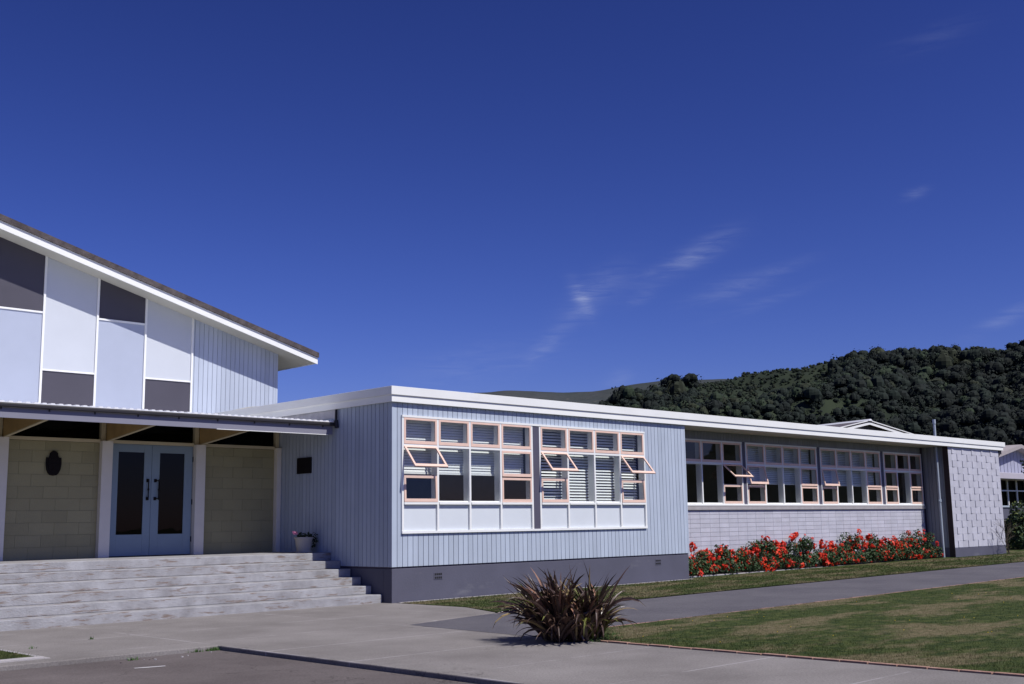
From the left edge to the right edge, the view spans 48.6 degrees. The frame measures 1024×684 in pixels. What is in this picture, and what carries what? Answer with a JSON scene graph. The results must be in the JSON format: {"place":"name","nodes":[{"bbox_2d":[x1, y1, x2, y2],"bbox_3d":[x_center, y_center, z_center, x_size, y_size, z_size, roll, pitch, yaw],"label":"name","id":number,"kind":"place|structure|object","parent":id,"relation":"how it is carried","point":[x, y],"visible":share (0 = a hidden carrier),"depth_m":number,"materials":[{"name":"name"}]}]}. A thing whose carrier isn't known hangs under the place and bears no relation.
{"place":"outdoors","nodes":[
{"label":"outdoors","id":0,"kind":"place"},
{"bbox_2d":[0,650,472,683],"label":"asphalt yard","id":1,"kind":"structure","parent":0,"point":[215,667],"depth_m":13.20,"materials":[{"name":"grey asphalt"}]},
{"bbox_2d":[127,647,219,660],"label":"weeds","id":2,"kind":"object","parent":1,"relation":"on","point":[211,649],"visible":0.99,"depth_m":15.50,"materials":[{"name":"green plant"}]},
{"bbox_2d":[0,603,1023,683],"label":"concrete apron","id":3,"kind":"object","parent":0,"point":[387,637],"visible":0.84,"depth_m":14.67,"materials":[{"name":"grey concrete"}]},
{"bbox_2d":[0,651,29,658],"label":"grass patch","id":4,"kind":"object","parent":3,"relation":"on","point":[2,653],"depth_m":14.77,"materials":[{"name":"green plant"}]},
{"bbox_2d":[0,649,32,659],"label":"grass","id":5,"kind":"structure","parent":4,"relation":"on","point":[17,656],"depth_m":14.64,"materials":[{"name":"green plant"}]},
{"bbox_2d":[0,552,381,630],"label":"concrete steps","id":6,"kind":"structure","parent":3,"relation":"on","point":[46,593],"depth_m":21.61,"materials":[{"name":"grey concrete"}]},
{"bbox_2d":[292,531,317,552],"bbox_3d":[-4.666,4.501,25.562,0.708,0.493,0.427,8,-13,-44],"label":"flower pot","id":7,"kind":"object","parent":6,"relation":"on","point":[303,542],"visible":1,"depth_m":25.39,"materials":[{"name":"paint"}]},
{"bbox_2d":[489,563,644,641],"bbox_3d":[0.764,3.551,15.633,2.150,1.098,1.962,8,-13,-44],"label":"flax bush","id":8,"kind":"object","parent":3,"relation":"on","point":[555,612],"visible":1,"depth_m":15.40,"materials":[{"name":"brown plant"}]},
{"bbox_2d":[0,0,1023,402],"label":"sky","id":9,"kind":"structure","parent":0,"point":[469,196],"materials":[{"name":"blue"}]},
{"bbox_2d":[477,379,729,404],"bbox_3d":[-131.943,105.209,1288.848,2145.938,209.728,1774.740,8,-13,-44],"label":"hill","id":10,"kind":"structure","parent":0,"point":[596,397],"depth_m":1665.19,"materials":[{"name":"green plant"}]},
{"bbox_2d":[406,547,1023,611],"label":"lawn","id":11,"kind":"structure","parent":0,"point":[1015,550],"depth_m":29.74,"materials":[{"name":"green plant"}]},
{"bbox_2d":[398,579,685,603],"bbox_3d":[1.269,5.964,27.233,10.160,0.103,0.085,8,-13,-44],"label":"mowing strip","id":12,"kind":"object","parent":11,"relation":"on","point":[516,593],"visible":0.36,"depth_m":25.68,"materials":[{"name":"concrete"}]},
{"bbox_2d":[821,419,912,433],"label":"gabled classroom","id":13,"kind":"structure","parent":11,"relation":"on","point":[867,424],"depth_m":78.82,"materials":[{"name":"white paint"}]},
{"bbox_2d":[990,519,1018,553],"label":"bare shrub","id":14,"kind":"object","parent":11,"relation":"on","point":[1002,527],"visible":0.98,"depth_m":44.53,"materials":[{"name":"green plant"}]},
{"bbox_2d":[999,444,1023,520],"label":"classroom","id":15,"kind":"structure","parent":11,"relation":"on","point":[1011,475],"depth_m":60.89,"materials":[{"name":"grey paint"}]},
{"bbox_2d":[1000,480,1023,506],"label":"window","id":16,"kind":"structure","parent":15,"relation":"in","point":[1011,490],"depth_m":61.00,"materials":[{"name":"white paint"}]},
{"bbox_2d":[1004,500,1023,549],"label":"shrub","id":17,"kind":"object","parent":11,"relation":"on","point":[1014,518],"visible":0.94,"depth_m":49.41,"materials":[{"name":"green plant"}]},
{"bbox_2d":[412,562,1023,635],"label":"asphalt path","id":18,"kind":"structure","parent":0,"point":[672,607],"depth_m":23.43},
{"bbox_2d":[433,561,1023,636],"bbox_3d":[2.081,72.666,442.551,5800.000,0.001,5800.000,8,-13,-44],"label":"ground","id":19,"kind":"structure","parent":0,"point":[745,588],"depth_m":28.55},
{"bbox_2d":[0,656,44,662],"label":"kerb","id":20,"kind":"structure","parent":19,"relation":"on","point":[21,659],"depth_m":14.23,"materials":[{"name":"concrete"}]},
{"bbox_2d":[1,649,48,658],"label":"kerb","id":21,"kind":"structure","parent":19,"relation":"on","point":[23,653],"depth_m":15.01,"materials":[{"name":"concrete"}]},
{"bbox_2d":[0,214,333,560],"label":"school hall","id":22,"kind":"structure","parent":19,"relation":"on","point":[119,385],"depth_m":26.31,"materials":[{"name":"paint"}]},
{"bbox_2d":[46,451,61,475],"bbox_3d":[-9.460,2.500,23.410,0.320,0.516,0.063,8,-13,-44],"label":"crest","id":23,"kind":"object","parent":22,"relation":"attached to","point":[53,463],"visible":1,"depth_m":23.39,"materials":[{"name":"brown metal"}]},
{"bbox_2d":[11,420,99,438],"bbox_3d":[-9.524,1.800,23.601,1.928,0.384,0.004,8,-13,-44],"label":"clerestory window","id":24,"kind":"structure","parent":22,"relation":"in","point":[50,428],"depth_m":23.74,"materials":[{"name":"black glass"}]},
{"bbox_2d":[109,444,151,556],"bbox_3d":[-8.244,3.408,24.482,0.953,2.386,0.117,8,-13,-44],"label":"door","id":25,"kind":"structure","parent":22,"relation":"in","point":[132,464],"depth_m":24.52,"materials":[{"name":"blue paint"}]},
{"bbox_2d":[115,426,192,442],"bbox_3d":[-7.959,2.019,25.117,1.948,0.384,0.004,8,-13,-44],"label":"clerestory window","id":26,"kind":"structure","parent":22,"relation":"in","point":[155,433],"depth_m":25.30,"materials":[{"name":"black glass"}]},
{"bbox_2d":[149,445,192,554],"bbox_3d":[-7.545,3.505,25.159,0.991,2.386,0.117,8,-13,-44],"label":"door","id":27,"kind":"structure","parent":22,"relation":"in","point":[171,472],"depth_m":25.17,"materials":[{"name":"blue paint"}]},
{"bbox_2d":[208,431,272,446],"bbox_3d":[-6.412,2.235,26.616,1.878,0.384,0.004,8,-13,-44],"label":"clerestory window","id":28,"kind":"structure","parent":22,"relation":"in","point":[250,438],"depth_m":26.83,"materials":[{"name":"black glass"}]},
{"bbox_2d":[212,386,1006,604],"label":"classroom wing","id":29,"kind":"structure","parent":19,"relation":"on","point":[400,494],"depth_m":28.67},
{"bbox_2d":[297,457,311,473],"bbox_3d":[-4.841,2.880,26.419,0.034,0.370,0.570,8,-13,-44],"label":"plaque","id":30,"kind":"object","parent":29,"relation":"attached to","point":[304,465],"depth_m":26.38,"materials":[{"name":"brown metal"}]},
{"bbox_2d":[401,415,534,533],"bbox_3d":[-0.889,3.010,25.598,4.001,2.530,0.673,8,-13,-44],"label":"window","id":31,"kind":"structure","parent":29,"relation":"in","point":[432,515],"depth_m":25.68,"materials":[{"name":"white paint"}]},
{"bbox_2d":[539,424,654,530],"bbox_3d":[2.135,3.432,28.527,4.016,2.530,0.673,8,-13,-44],"label":"window","id":32,"kind":"structure","parent":29,"relation":"in","point":[562,513],"depth_m":28.63,"materials":[{"name":"white paint"}]},
{"bbox_2d":[685,438,753,503],"bbox_3d":[5.715,3.832,33.409,4.132,1.935,0.636,8,-13,-44],"label":"window","id":33,"kind":"structure","parent":29,"relation":"in","point":[719,462],"depth_m":34.17,"materials":[{"name":"white paint"}]},
{"bbox_2d":[745,442,818,503],"bbox_3d":[8.687,4.289,36.551,4.182,1.935,0.427,8,-13,-44],"label":"window","id":34,"kind":"structure","parent":29,"relation":"in","point":[759,461],"depth_m":36.62,"materials":[{"name":"white paint"}]},
{"bbox_2d":[819,447,882,503],"bbox_3d":[11.803,4.726,39.583,4.142,1.935,0.408,8,-13,-44],"label":"window","id":35,"kind":"structure","parent":29,"relation":"in","point":[846,468],"depth_m":39.64,"materials":[{"name":"white paint"}]},
{"bbox_2d":[882,452,923,503],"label":"window","id":36,"kind":"structure","parent":29,"relation":"in","point":[907,470],"depth_m":42.43,"materials":[{"name":"white paint"}]},
{"bbox_2d":[932,419,944,556],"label":"vent pipe","id":37,"kind":"object","parent":29,"relation":"attached to","point":[938,480],"visible":0.89,"depth_m":42.60,"materials":[{"name":"metal"}]},
{"bbox_2d":[689,565,843,577],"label":"flower bed kerb","id":38,"kind":"structure","parent":19,"relation":"on","point":[748,572],"depth_m":33.17,"materials":[{"name":"concrete"}]},
{"bbox_2d":[540,577,1020,636],"bbox_3d":[17.906,6.628,33.480,48.988,0.257,0.122,8,-13,-44],"label":"brick edging","id":39,"kind":"object","parent":19,"relation":"on","point":[817,601],"visible":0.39,"depth_m":22.07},
{"bbox_2d":[581,639,1023,676],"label":"brick edging","id":40,"kind":"object","parent":19,"relation":"on","point":[847,661],"visible":0.44,"depth_m":13.05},
{"bbox_2d":[689,557,924,575],"bbox_3d":[10.132,7.260,36.964,16.260,0.068,0.640,8,-13,-44],"label":"flower bed","id":41,"kind":"object","parent":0,"point":[797,566],"visible":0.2,"depth_m":35.85,"materials":[{"name":"soil"}]},
{"bbox_2d":[688,554,702,576],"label":"geranium bush","id":42,"kind":"object","parent":41,"relation":"on","point":[695,566],"visible":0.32,"depth_m":31.60,"materials":[{"name":"green plant"}]},
{"bbox_2d":[689,542,723,575],"bbox_3d":[5.475,6.167,32.258,1.356,0.987,0.902,8,-13,-44],"label":"geranium bush","id":43,"kind":"object","parent":41,"relation":"on","point":[709,565],"visible":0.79,"depth_m":32.18,"materials":[{"name":"green plant"}]},
{"bbox_2d":[705,544,741,573],"bbox_3d":[6.194,6.303,32.950,1.276,0.904,0.901,8,-13,-44],"label":"geranium bush","id":44,"kind":"object","parent":41,"relation":"on","point":[725,557],"visible":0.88,"depth_m":32.81,"materials":[{"name":"green plant"}]},
{"bbox_2d":[729,546,762,572],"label":"geranium bush","id":45,"kind":"object","parent":41,"relation":"on","point":[747,562],"visible":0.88,"depth_m":33.56,"materials":[{"name":"green plant"}]},
{"bbox_2d":[747,535,783,571],"bbox_3d":[7.711,6.428,34.448,1.303,1.103,0.882,8,-13,-44],"label":"geranium bush","id":46,"kind":"object","parent":41,"relation":"on","point":[766,546],"visible":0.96,"depth_m":34.36,"materials":[{"name":"green plant"}]},
{"bbox_2d":[769,540,803,568],"bbox_3d":[8.518,6.598,35.226,1.270,0.938,0.869,8,-13,-44],"label":"geranium bush","id":47,"kind":"object","parent":41,"relation":"on","point":[784,550],"visible":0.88,"depth_m":35.06,"materials":[{"name":"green plant"}]},
{"bbox_2d":[788,532,821,567],"bbox_3d":[9.339,6.605,36.029,1.282,1.146,0.889,8,-13,-44],"label":"geranium bush","id":48,"kind":"object","parent":41,"relation":"on","point":[804,555],"visible":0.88,"depth_m":35.91,"materials":[{"name":"green plant"}]},
{"bbox_2d":[811,539,841,566],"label":"geranium bush","id":49,"kind":"object","parent":41,"relation":"on","point":[827,557],"visible":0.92,"depth_m":36.71,"materials":[{"name":"green plant"}]},
{"bbox_2d":[824,541,857,564],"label":"geranium bush","id":50,"kind":"object","parent":41,"relation":"on","point":[845,551],"visible":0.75,"depth_m":37.37,"materials":[{"name":"green plant"}]},
{"bbox_2d":[839,529,871,563],"bbox_3d":[11.669,6.902,38.287,1.281,1.181,0.895,8,-13,-44],"label":"geranium bush","id":51,"kind":"object","parent":41,"relation":"on","point":[854,544],"visible":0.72,"depth_m":38.23,"materials":[{"name":"green plant"}]},
{"bbox_2d":[859,533,890,562],"bbox_3d":[12.561,7.095,39.132,1.337,1.029,0.903,8,-13,-44],"label":"geranium bush","id":52,"kind":"object","parent":41,"relation":"on","point":[877,551],"visible":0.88,"depth_m":39.01,"materials":[{"name":"green plant"}]},
{"bbox_2d":[874,536,906,561],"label":"geranium bush","id":53,"kind":"object","parent":41,"relation":"on","point":[891,546],"visible":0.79,"depth_m":39.71,"materials":[{"name":"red plant"}]},
{"bbox_2d":[891,535,916,559],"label":"geranium bush","id":54,"kind":"object","parent":41,"relation":"on","point":[905,548],"visible":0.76,"depth_m":40.30,"materials":[{"name":"green plant"}]},
{"bbox_2d":[899,529,931,559],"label":"geranium bush","id":55,"kind":"object","parent":41,"relation":"on","point":[914,541],"visible":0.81,"depth_m":41.08,"materials":[{"name":"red plant"}]},
{"bbox_2d":[919,530,943,557],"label":"geranium bush","id":56,"kind":"object","parent":41,"relation":"on","point":[934,552],"visible":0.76,"depth_m":41.77,"materials":[{"name":"green plant"}]},
{"bbox_2d":[593,339,1023,445],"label":"hill","id":57,"kind":"structure","parent":0,"point":[829,405],"depth_m":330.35,"materials":[{"name":"green plant"}]},
{"bbox_2d":[634,387,646,393],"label":"hill tree","id":58,"kind":"object","parent":57,"relation":"on","point":[637,390],"visible":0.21,"depth_m":388.69,"materials":[{"name":"green plant"}]},
{"bbox_2d":[656,374,682,387],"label":"hill tree","id":59,"kind":"object","parent":57,"relation":"on","point":[665,380],"visible":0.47,"depth_m":407.82,"materials":[{"name":"green plant"}]},
{"bbox_2d":[674,373,701,387],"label":"hill tree","id":60,"kind":"object","parent":57,"relation":"on","point":[692,378],"visible":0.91,"depth_m":369.37,"materials":[{"name":"green plant"}]},
{"bbox_2d":[950,344,961,351],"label":"hill tree","id":61,"kind":"object","parent":57,"relation":"on","point":[956,347],"visible":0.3,"depth_m":398.62,"materials":[{"name":"green plant"}]},
{"bbox_2d":[596,577,1023,673],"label":"lawn","id":62,"kind":"structure","parent":0,"point":[931,609],"depth_m":16.70,"materials":[{"name":"green plant"}]},
{"bbox_2d":[588,631,623,641],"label":"weeds","id":63,"kind":"object","parent":62,"relation":"on","point":[599,640],"visible":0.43,"depth_m":15.63,"materials":[{"name":"green plant"}]},
{"bbox_2d":[689,555,980,578],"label":"lawn","id":64,"kind":"structure","parent":0,"point":[820,567],"depth_m":35.55,"materials":[{"name":"green plant"}]}
]}

